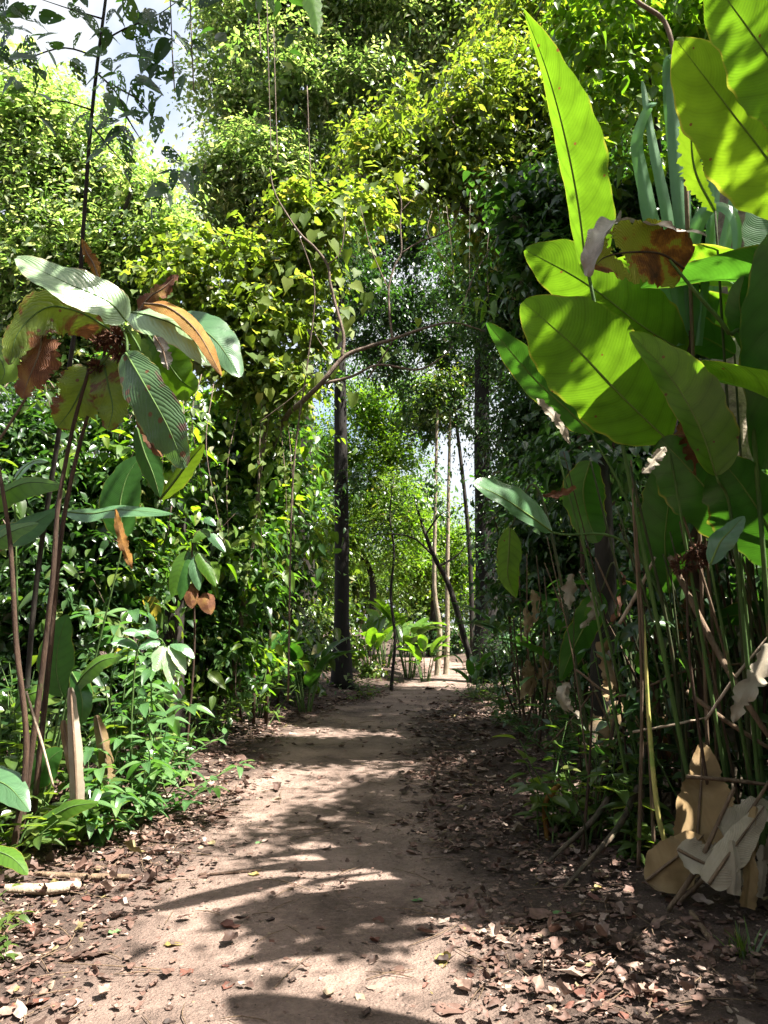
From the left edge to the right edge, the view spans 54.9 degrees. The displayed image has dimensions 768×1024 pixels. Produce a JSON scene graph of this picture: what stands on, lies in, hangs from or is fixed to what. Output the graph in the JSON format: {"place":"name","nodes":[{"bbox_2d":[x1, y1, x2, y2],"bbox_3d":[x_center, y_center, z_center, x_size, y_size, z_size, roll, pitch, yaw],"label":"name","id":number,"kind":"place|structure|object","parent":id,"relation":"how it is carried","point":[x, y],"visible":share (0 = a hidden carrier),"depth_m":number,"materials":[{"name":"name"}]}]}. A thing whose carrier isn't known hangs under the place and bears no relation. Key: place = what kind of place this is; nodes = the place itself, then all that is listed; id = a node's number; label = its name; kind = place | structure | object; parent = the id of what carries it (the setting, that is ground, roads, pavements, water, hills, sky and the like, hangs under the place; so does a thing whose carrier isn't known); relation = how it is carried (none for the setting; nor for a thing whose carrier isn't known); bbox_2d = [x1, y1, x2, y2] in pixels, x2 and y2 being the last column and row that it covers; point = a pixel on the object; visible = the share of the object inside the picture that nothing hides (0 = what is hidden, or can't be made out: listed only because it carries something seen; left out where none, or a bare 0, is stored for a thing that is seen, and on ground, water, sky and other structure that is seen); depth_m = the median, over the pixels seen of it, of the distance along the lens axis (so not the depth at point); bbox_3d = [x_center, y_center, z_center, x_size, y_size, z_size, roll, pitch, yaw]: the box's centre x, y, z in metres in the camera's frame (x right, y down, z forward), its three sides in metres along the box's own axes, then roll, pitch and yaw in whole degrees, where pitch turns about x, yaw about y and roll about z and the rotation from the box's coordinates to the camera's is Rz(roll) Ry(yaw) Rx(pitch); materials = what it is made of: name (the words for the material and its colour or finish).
{"place":"outdoors","nodes":[
{"label":"outdoors","id":0,"kind":"place"},
{"bbox_2d":[0,0,534,626],"label":"sky","id":1,"kind":"structure","parent":0,"point":[65,30],"materials":[{"name":"white"}]},
{"bbox_2d":[0,655,596,1023],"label":"path","id":2,"kind":"structure","parent":0,"point":[191,934],"depth_m":4.10,"materials":[{"name":"soil"}]},
{"bbox_2d":[0,700,767,1023],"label":"twig debris","id":3,"kind":"object","parent":2,"relation":"on","point":[584,899],"visible":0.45,"depth_m":4.26,"materials":[{"name":"wood"}]},
{"bbox_2d":[351,464,496,684],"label":"leaning tree","id":4,"kind":"object","parent":2,"relation":"on","point":[461,627],"visible":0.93,"depth_m":18.24,"materials":[{"name":"green plant"}]},
{"bbox_2d":[445,650,501,695],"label":"paddle leaf clump","id":5,"kind":"object","parent":2,"relation":"on","point":[472,671],"visible":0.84,"depth_m":15.70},
{"bbox_2d":[0,627,767,1023],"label":"ground","id":6,"kind":"structure","parent":0,"point":[650,899],"depth_m":4.16,"materials":[{"name":"soil"}]},
{"bbox_2d":[0,728,65,827],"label":"bank plant","id":7,"kind":"object","parent":6,"relation":"on","point":[13,762],"visible":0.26,"depth_m":5.11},
{"bbox_2d":[0,669,65,759],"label":"bank plant","id":8,"kind":"object","parent":6,"relation":"on","point":[7,721],"visible":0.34,"depth_m":6.25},
{"bbox_2d":[0,789,76,859],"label":"bank plant","id":9,"kind":"object","parent":6,"relation":"on","point":[37,840],"visible":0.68,"depth_m":4.67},
{"bbox_2d":[3,881,80,894],"bbox_3d":[-1.932,2.134,4.188,0.403,0.088,0.085,4,-9,-23],"label":"fallen stick","id":10,"kind":"object","parent":6,"relation":"on","point":[58,887],"visible":0.91,"depth_m":4.17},
{"bbox_2d":[0,379,103,678],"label":"thicket shrub","id":11,"kind":"object","parent":6,"relation":"on","point":[25,424],"visible":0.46,"depth_m":8.05,"materials":[{"name":"green plant"}]},
{"bbox_2d":[4,775,128,851],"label":"bank plant","id":12,"kind":"object","parent":6,"relation":"on","point":[77,830],"visible":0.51,"depth_m":5.02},
{"bbox_2d":[0,689,145,812],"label":"bank plant","id":13,"kind":"object","parent":6,"relation":"on","point":[62,776],"visible":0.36,"depth_m":5.79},
{"bbox_2d":[67,687,84,800],"bbox_3d":[-2.045,1.555,4.869,0.199,0.777,0.073,-5,-10,29],"label":"standing sheath","id":14,"kind":"object","parent":6,"relation":"on","point":[77,782],"visible":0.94,"depth_m":4.84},
{"bbox_2d":[0,456,172,874],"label":"broad leaf plant","id":15,"kind":"object","parent":6,"relation":"on","point":[119,510],"visible":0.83,"depth_m":5.33,"materials":[{"name":"plant"}]},
{"bbox_2d":[63,734,141,808],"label":"sapling","id":16,"kind":"object","parent":6,"relation":"on","point":[88,751],"visible":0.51,"depth_m":5.58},
{"bbox_2d":[94,715,115,785],"bbox_3d":[-2.158,1.843,5.698,0.190,0.547,0.058,0,-9,0],"label":"standing sheath","id":17,"kind":"object","parent":6,"relation":"on","point":[100,733],"visible":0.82,"depth_m":5.70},
{"bbox_2d":[70,608,151,788],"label":"sapling","id":18,"kind":"object","parent":6,"relation":"on","point":[121,720],"visible":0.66,"depth_m":6.52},
{"bbox_2d":[0,26,242,611],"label":"vine draped tree","id":19,"kind":"object","parent":6,"relation":"on","point":[42,172],"visible":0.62,"depth_m":12.10,"materials":[{"name":"green plant"}]},
{"bbox_2d":[0,239,243,851],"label":"withered plant","id":20,"kind":"object","parent":6,"relation":"on","point":[151,379],"visible":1,"depth_m":4.95,"materials":[{"name":"green plant"}]},
{"bbox_2d":[0,439,243,761],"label":"thicket shrub","id":21,"kind":"object","parent":6,"relation":"on","point":[93,581],"visible":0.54,"depth_m":7.66,"materials":[{"name":"green plant"}]},
{"bbox_2d":[59,768,188,851],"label":"sapling","id":22,"kind":"object","parent":6,"relation":"on","point":[99,797],"visible":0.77,"depth_m":5.11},
{"bbox_2d":[0,348,277,749],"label":"thicket shrub","id":23,"kind":"object","parent":6,"relation":"on","point":[115,443],"visible":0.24,"depth_m":8.48,"materials":[{"name":"green plant"}]},
{"bbox_2d":[124,374,232,554],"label":"hanging creeper","id":24,"kind":"object","parent":23,"relation":"hanging from","point":[207,417],"visible":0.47,"depth_m":7.76,"materials":[{"name":"green plant"}]},
{"bbox_2d":[89,707,189,820],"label":"sapling","id":25,"kind":"object","parent":6,"relation":"on","point":[150,766],"visible":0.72,"depth_m":5.82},
{"bbox_2d":[110,612,194,806],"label":"sapling","id":26,"kind":"object","parent":6,"relation":"on","point":[170,658],"visible":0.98,"depth_m":5.86,"materials":[{"name":"green plant"}]},
{"bbox_2d":[120,680,184,788],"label":"sapling","id":27,"kind":"object","parent":6,"relation":"on","point":[142,691],"visible":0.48,"depth_m":7.00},
{"bbox_2d":[114,665,214,797],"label":"sapling","id":28,"kind":"object","parent":6,"relation":"on","point":[142,706],"visible":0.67,"depth_m":6.35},
{"bbox_2d":[162,517,189,750],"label":"sapling","id":29,"kind":"object","parent":6,"relation":"on","point":[170,634],"visible":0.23,"depth_m":8.79,"materials":[{"name":"green plant"}]},
{"bbox_2d":[134,721,226,783],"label":"bank plant","id":30,"kind":"object","parent":6,"relation":"on","point":[180,747],"visible":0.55,"depth_m":7.16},
{"bbox_2d":[122,759,254,817],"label":"sapling","id":31,"kind":"object","parent":6,"relation":"on","point":[185,804],"visible":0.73,"depth_m":5.97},
{"bbox_2d":[169,514,234,770],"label":"sapling","id":32,"kind":"object","parent":6,"relation":"on","point":[187,568],"visible":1,"depth_m":7.36,"materials":[{"name":"green plant"}]},
{"bbox_2d":[0,0,410,761],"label":"slender tree","id":33,"kind":"object","parent":6,"relation":"on","point":[146,20],"visible":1,"depth_m":5.44,"materials":[{"name":"green plant"}]},
{"bbox_2d":[256,0,322,34],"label":"overhead spray","id":34,"kind":"object","parent":33,"relation":"hanging from","point":[312,8],"visible":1,"depth_m":5.06,"materials":[{"name":"green plant"}]},
{"bbox_2d":[184,678,254,741],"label":"bank plant","id":35,"kind":"object","parent":6,"relation":"on","point":[213,724],"visible":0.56,"depth_m":9.72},
{"bbox_2d":[124,463,346,742],"bbox_3d":[-2.644,1.325,10.294,3.292,4.589,3.499,7,-11,-38],"label":"thicket shrub","id":36,"kind":"object","parent":6,"relation":"on","point":[218,649],"visible":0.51,"depth_m":10.09,"materials":[{"name":"green plant"}]},
{"bbox_2d":[179,374,358,726],"bbox_3d":[-2.216,0.447,11.336,3.698,5.662,3.521,0,-9,0],"label":"thicket shrub","id":37,"kind":"object","parent":6,"relation":"on","point":[303,498],"visible":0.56,"depth_m":11.25,"materials":[{"name":"green plant"}]},
{"bbox_2d":[243,630,307,718],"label":"paddle leaf clump","id":38,"kind":"object","parent":6,"relation":"on","point":[274,642],"visible":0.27,"depth_m":12.43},
{"bbox_2d":[190,367,368,609],"bbox_3d":[-4.843,0.101,34.788,9.639,12.909,8.149,0,-9,0],"label":"tree","id":39,"kind":"object","parent":6,"relation":"on","point":[323,584],"visible":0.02,"depth_m":33.59,"materials":[{"name":"green plant"}]},
{"bbox_2d":[207,505,356,703],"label":"thicket shrub","id":40,"kind":"object","parent":6,"relation":"on","point":[303,584],"visible":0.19,"depth_m":13.73,"materials":[{"name":"green plant"}]},
{"bbox_2d":[247,617,347,696],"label":"thicket shrub","id":41,"kind":"object","parent":6,"relation":"on","point":[320,689],"visible":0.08,"depth_m":15.52,"materials":[{"name":"green plant"}]},
{"bbox_2d":[42,475,561,642],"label":"distant wood","id":42,"kind":"object","parent":6,"relation":"on","point":[418,610],"visible":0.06,"depth_m":58.53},
{"bbox_2d":[270,636,356,713],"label":"paddle leaf clump","id":43,"kind":"object","parent":6,"relation":"on","point":[311,678],"visible":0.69,"depth_m":13.02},
{"bbox_2d":[285,587,401,680],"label":"thicket shrub","id":44,"kind":"object","parent":6,"relation":"on","point":[326,616],"visible":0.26,"depth_m":20.37,"materials":[{"name":"green plant"}]},
{"bbox_2d":[150,0,537,669],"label":"forest tree","id":45,"kind":"object","parent":6,"relation":"on","point":[360,48],"visible":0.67,"depth_m":21.98,"materials":[{"name":"green plant"}]},
{"bbox_2d":[281,208,416,690],"bbox_3d":[-1.450,-1.644,17.940,4.615,12.114,4.173,0,-9,0],"label":"straight tree","id":46,"kind":"object","parent":6,"relation":"on","point":[341,592],"visible":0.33,"depth_m":17.81,"materials":[{"name":"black plant"}]},
{"bbox_2d":[285,311,432,424],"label":"tree","id":47,"kind":"object","parent":6,"relation":"on","point":[365,377],"visible":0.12,"depth_m":28.28,"materials":[{"name":"green plant"}]},
{"bbox_2d":[280,355,461,655],"bbox_3d":[-0.365,-0.123,30.702,8.329,12.226,6.497,2,-9,-12],"label":"tree","id":48,"kind":"object","parent":6,"relation":"on","point":[387,458],"visible":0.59,"depth_m":29.92,"materials":[{"name":"green plant"}]},
{"bbox_2d":[242,168,501,691],"bbox_3d":[-1.350,-0.669,10.285,2.134,6.745,6.453,6,-11,-37],"label":"bare branch","id":49,"kind":"object","parent":6,"relation":"on","point":[324,381],"visible":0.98,"depth_m":8.76,"materials":[{"name":"brown plant"}]},
{"bbox_2d":[232,167,428,700],"bbox_3d":[-0.708,-1.142,8.876,2.513,6.701,1.047,0,-9,0],"label":"heart leaf creeper","id":50,"kind":"object","parent":49,"relation":"hanging from","point":[264,303],"visible":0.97,"depth_m":9.02,"materials":[{"name":"green plant"}]},
{"bbox_2d":[350,614,407,676],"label":"paddle leaf clump","id":51,"kind":"object","parent":6,"relation":"on","point":[374,624],"visible":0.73,"depth_m":20.50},
{"bbox_2d":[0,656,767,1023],"bbox_3d":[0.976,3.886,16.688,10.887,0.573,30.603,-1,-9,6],"label":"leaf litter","id":52,"kind":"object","parent":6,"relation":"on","point":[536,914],"visible":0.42,"depth_m":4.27,"materials":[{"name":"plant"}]},
{"bbox_2d":[350,465,448,689],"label":"sapling","id":53,"kind":"object","parent":6,"relation":"on","point":[393,562],"visible":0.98,"depth_m":18.04,"materials":[{"name":"green plant"}]},
{"bbox_2d":[364,598,450,677],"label":"paddle leaf clump","id":54,"kind":"object","parent":6,"relation":"on","point":[404,630],"visible":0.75,"depth_m":21.37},
{"bbox_2d":[317,163,522,651],"bbox_3d":[0.927,-3.659,25.042,8.164,18.518,5.932,0,-9,0],"label":"sparse tree","id":55,"kind":"object","parent":6,"relation":"on","point":[429,345],"visible":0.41,"depth_m":24.78,"materials":[{"name":"green plant"}]},
{"bbox_2d":[349,481,496,656],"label":"tree","id":56,"kind":"object","parent":6,"relation":"on","point":[460,576],"visible":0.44,"depth_m":35.70,"materials":[{"name":"green plant"}]},
{"bbox_2d":[399,634,453,681],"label":"paddle leaf clump","id":57,"kind":"object","parent":6,"relation":"on","point":[422,645],"visible":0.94,"depth_m":19.96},
{"bbox_2d":[380,352,474,675],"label":"tree","id":58,"kind":"object","parent":6,"relation":"on","point":[437,670],"visible":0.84,"depth_m":23.41,"materials":[{"name":"green plant"}]},
{"bbox_2d":[386,613,469,656],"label":"thicket shrub","id":59,"kind":"object","parent":6,"relation":"on","point":[455,639],"visible":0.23,"depth_m":35.16,"materials":[{"name":"green plant"}]},
{"bbox_2d":[416,358,495,674],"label":"tree","id":60,"kind":"object","parent":6,"relation":"on","point":[447,639],"visible":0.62,"depth_m":23.65,"materials":[{"name":"green plant"}]},
{"bbox_2d":[396,231,528,683],"bbox_3d":[3.075,-2.069,21.109,5.390,13.694,4.067,-3,-9,18],"label":"thick tree","id":61,"kind":"object","parent":6,"relation":"on","point":[482,392],"visible":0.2,"depth_m":20.92,"materials":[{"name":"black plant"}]},
{"bbox_2d":[408,215,559,654],"bbox_3d":[3.880,-1.487,16.102,6.631,11.192,5.337,0,-9,0],"label":"understorey tree","id":62,"kind":"object","parent":6,"relation":"on","point":[509,412],"visible":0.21,"depth_m":15.95,"materials":[{"name":"green plant"}]},
{"bbox_2d":[308,0,665,558],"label":"overhanging tree","id":63,"kind":"object","parent":6,"relation":"on","point":[473,130],"visible":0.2,"depth_m":13.00,"materials":[{"name":"green plant"}]},
{"bbox_2d":[109,168,425,690],"bbox_3d":[-1.674,-1.325,10.187,4.222,7.511,2.540,4,-9,-25],"label":"climbing vine","id":64,"kind":"object","parent":63,"relation":"attached to","point":[195,287],"visible":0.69,"depth_m":10.23,"materials":[{"name":"green plant"}]},
{"bbox_2d":[218,403,303,599],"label":"hanging creeper","id":65,"kind":"object","parent":64,"relation":"hanging from","point":[252,471],"visible":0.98,"depth_m":9.52,"materials":[{"name":"green plant"}]},
{"bbox_2d":[452,602,546,701],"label":"paddle leaf clump","id":66,"kind":"object","parent":6,"relation":"on","point":[485,625],"visible":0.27,"depth_m":12.94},
{"bbox_2d":[447,468,559,705],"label":"thicket shrub","id":67,"kind":"object","parent":6,"relation":"on","point":[499,617],"visible":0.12,"depth_m":12.45,"materials":[{"name":"green plant"}]},
{"bbox_2d":[456,619,551,692],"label":"thicket shrub","id":68,"kind":"object","parent":6,"relation":"on","point":[486,673],"visible":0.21,"depth_m":17.05,"materials":[{"name":"green plant"}]},
{"bbox_2d":[474,693,580,746],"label":"bank plant","id":69,"kind":"object","parent":6,"relation":"on","point":[510,715],"visible":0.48,"depth_m":8.81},
{"bbox_2d":[490,554,577,751],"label":"dead stem clump","id":70,"kind":"object","parent":6,"relation":"on","point":[528,686],"visible":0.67,"depth_m":9.25,"materials":[{"name":"plant"}]},
{"bbox_2d":[497,588,583,725],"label":"paddle leaf clump","id":71,"kind":"object","parent":6,"relation":"on","point":[538,649],"visible":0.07,"depth_m":8.96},
{"bbox_2d":[498,710,586,772],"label":"bank plant","id":72,"kind":"object","parent":6,"relation":"on","point":[546,721],"visible":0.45,"depth_m":7.22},
{"bbox_2d":[456,473,639,724],"bbox_3d":[2.691,1.197,10.407,3.807,4.565,2.694,-7,-11,40],"label":"thicket shrub","id":73,"kind":"object","parent":6,"relation":"on","point":[538,546],"visible":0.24,"depth_m":10.35,"materials":[{"name":"green plant"}]},
{"bbox_2d":[509,771,600,843],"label":"bank plant","id":74,"kind":"object","parent":6,"relation":"on","point":[567,796],"visible":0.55,"depth_m":5.26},
{"bbox_2d":[476,420,651,795],"bbox_3d":[1.921,0.418,6.388,1.679,3.961,1.744,3,-9,-16],"label":"shaded trunk","id":75,"kind":"object","parent":6,"relation":"on","point":[603,550],"visible":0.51,"depth_m":6.50,"materials":[{"name":"green plant"}]},
{"bbox_2d":[446,117,705,725],"bbox_3d":[3.337,-2.090,10.969,5.047,10.174,6.928,0,-9,0],"label":"shade tree","id":76,"kind":"object","parent":6,"relation":"on","point":[541,214],"visible":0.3,"depth_m":9.04,"materials":[{"name":"green plant"}]},
{"bbox_2d":[542,767,627,866],"bbox_3d":[1.328,1.995,4.832,0.817,0.575,0.096,5,-10,-31],"label":"surface root","id":77,"kind":"object","parent":6,"relation":"on","point":[592,820],"visible":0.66,"depth_m":4.79,"materials":[{"name":"brown plant"}]},
{"bbox_2d":[520,659,653,812],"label":"bank plant","id":78,"kind":"object","parent":6,"relation":"on","point":[552,701],"visible":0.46,"depth_m":5.79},
{"bbox_2d":[471,354,710,586],"bbox_3d":[3.175,-0.127,9.305,4.040,5.639,3.160,0,-9,0],"label":"thicket shrub","id":79,"kind":"object","parent":6,"relation":"on","point":[555,442],"visible":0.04,"depth_m":9.11,"materials":[{"name":"green plant"}]},
{"bbox_2d":[493,719,692,844],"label":"bank plant","id":80,"kind":"object","parent":6,"relation":"on","point":[537,784],"visible":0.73,"depth_m":5.10,"materials":[{"name":"plant"}]},
{"bbox_2d":[557,784,638,893],"bbox_3d":[1.338,1.975,4.486,0.847,0.513,0.088,7,-11,-38],"label":"surface root","id":81,"kind":"object","parent":6,"relation":"on","point":[611,836],"visible":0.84,"depth_m":4.47,"materials":[{"name":"brown plant"}]},
{"bbox_2d":[513,0,708,433],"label":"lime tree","id":82,"kind":"object","parent":6,"relation":"on","point":[648,50],"visible":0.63,"depth_m":8.38,"materials":[{"name":"green plant"}]},
{"bbox_2d":[472,0,767,870],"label":"broad leaf plant","id":83,"kind":"object","parent":6,"relation":"on","point":[602,350],"visible":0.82,"depth_m":4.21,"materials":[{"name":"plant"}]},
{"bbox_2d":[667,556,767,737],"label":"dry stalk","id":84,"kind":"object","parent":83,"relation":"attached to","point":[723,663],"visible":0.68,"depth_m":4.29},
{"bbox_2d":[486,469,767,748],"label":"thicket shrub","id":85,"kind":"object","parent":6,"relation":"on","point":[621,551],"visible":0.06,"depth_m":7.52,"materials":[{"name":"green plant"}]},
{"bbox_2d":[582,722,674,850],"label":"bank plant","id":86,"kind":"object","parent":6,"relation":"on","point":[625,794],"visible":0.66,"depth_m":4.75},
{"bbox_2d":[578,615,678,801],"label":"bank plant","id":87,"kind":"object","parent":6,"relation":"on","point":[632,768],"visible":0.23,"depth_m":5.52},
{"bbox_2d":[608,813,674,865],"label":"bank plant","id":88,"kind":"object","parent":6,"relation":"on","point":[626,845],"visible":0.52,"depth_m":4.52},
{"bbox_2d":[644,616,666,840],"bbox_3d":[1.623,1.351,4.373,0.179,1.473,0.058,5,-10,-28],"label":"cane","id":89,"kind":"object","parent":6,"relation":"on","point":[655,788],"visible":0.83,"depth_m":4.34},
{"bbox_2d":[544,538,767,856],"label":"dead leaf tangle","id":90,"kind":"object","parent":6,"relation":"on","point":[569,588],"visible":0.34,"depth_m":5.31,"materials":[{"name":"plant"}]},
{"bbox_2d":[569,609,767,765],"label":"thicket shrub","id":91,"kind":"object","parent":6,"relation":"on","point":[673,740],"visible":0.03,"depth_m":6.88,"materials":[{"name":"green plant"}]},
{"bbox_2d":[633,0,709,746],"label":"hanging vine","id":92,"kind":"object","parent":6,"relation":"on","point":[655,13],"visible":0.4,"depth_m":4.62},
{"bbox_2d":[644,830,705,893],"bbox_3d":[1.558,1.857,3.917,0.338,0.292,0.158,-1,-9,5],"label":"dead sheath","id":93,"kind":"object","parent":6,"relation":"on","point":[666,870],"visible":0.7,"depth_m":3.93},
{"bbox_2d":[627,683,743,836],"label":"bank plant","id":94,"kind":"object","parent":6,"relation":"on","point":[664,747],"visible":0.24,"depth_m":4.76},
{"bbox_2d":[630,54,741,736],"bbox_3d":[2.146,-0.602,4.719,0.700,5.416,0.937,-7,-11,40],"label":"strap leaf plant","id":95,"kind":"object","parent":6,"relation":"on","point":[731,233],"visible":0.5,"depth_m":4.83,"materials":[{"name":"plant"}]},
{"bbox_2d":[668,541,708,784],"bbox_3d":[1.780,1.105,4.197,0.253,1.900,0.190,0,-9,0],"label":"dead flower head","id":96,"kind":"object","parent":6,"relation":"on","point":[698,556],"visible":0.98,"depth_m":4.26},
{"bbox_2d":[617,243,767,811],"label":"broad leaf plant","id":97,"kind":"object","parent":6,"relation":"on","point":[713,267],"visible":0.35,"depth_m":4.07,"materials":[{"name":"plant"}]},
{"bbox_2d":[666,787,735,911],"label":"dry stalk","id":98,"kind":"object","parent":6,"relation":"on","point":[680,892],"visible":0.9,"depth_m":3.78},
{"bbox_2d":[672,741,734,844],"bbox_3d":[1.791,1.579,4.120,0.346,0.545,0.303,-4,-9,24],"label":"dead sheath","id":99,"kind":"object","parent":6,"relation":"on","point":[699,805],"visible":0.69,"depth_m":4.10,"materials":[{"name":"plant"}]},
{"bbox_2d":[677,3,753,800],"bbox_3d":[4.799,-3.320,5.826,7.585,11.173,3.960,7,-11,-40],"label":"mottled tree","id":100,"kind":"object","parent":6,"relation":"on","point":[746,453],"visible":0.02,"depth_m":5.64,"materials":[{"name":"green plant"}]},
{"bbox_2d":[677,837,755,885],"bbox_3d":[1.684,1.761,3.724,0.393,0.195,0.179,0,-9,0],"label":"dead sheath","id":101,"kind":"object","parent":6,"relation":"on","point":[693,857],"visible":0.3,"depth_m":3.76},
{"bbox_2d":[676,781,767,904],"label":"dry stalk","id":102,"kind":"object","parent":6,"relation":"on","point":[694,888],"visible":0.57,"depth_m":3.83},
{"bbox_2d":[718,796,767,835],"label":"dead sheath","id":103,"kind":"object","parent":102,"relation":"on","point":[734,814],"visible":0.35,"depth_m":3.85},
{"bbox_2d":[700,805,766,890],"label":"dead sheath","id":104,"kind":"object","parent":6,"relation":"on","point":[744,832],"visible":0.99,"depth_m":3.63,"materials":[{"name":"plant"}]},
{"bbox_2d":[727,840,741,895],"bbox_3d":[1.690,1.716,3.566,0.062,0.237,0.082,-7,-11,39],"label":"rolled sheath","id":105,"kind":"object","parent":104,"relation":"on","point":[733,864],"visible":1,"depth_m":3.55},
{"bbox_2d":[739,851,758,909],"bbox_3d":[1.762,1.765,3.559,0.122,0.267,0.064,7,-11,-38],"label":"rolled sheath","id":106,"kind":"object","parent":104,"relation":"on","point":[748,897],"visible":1,"depth_m":3.55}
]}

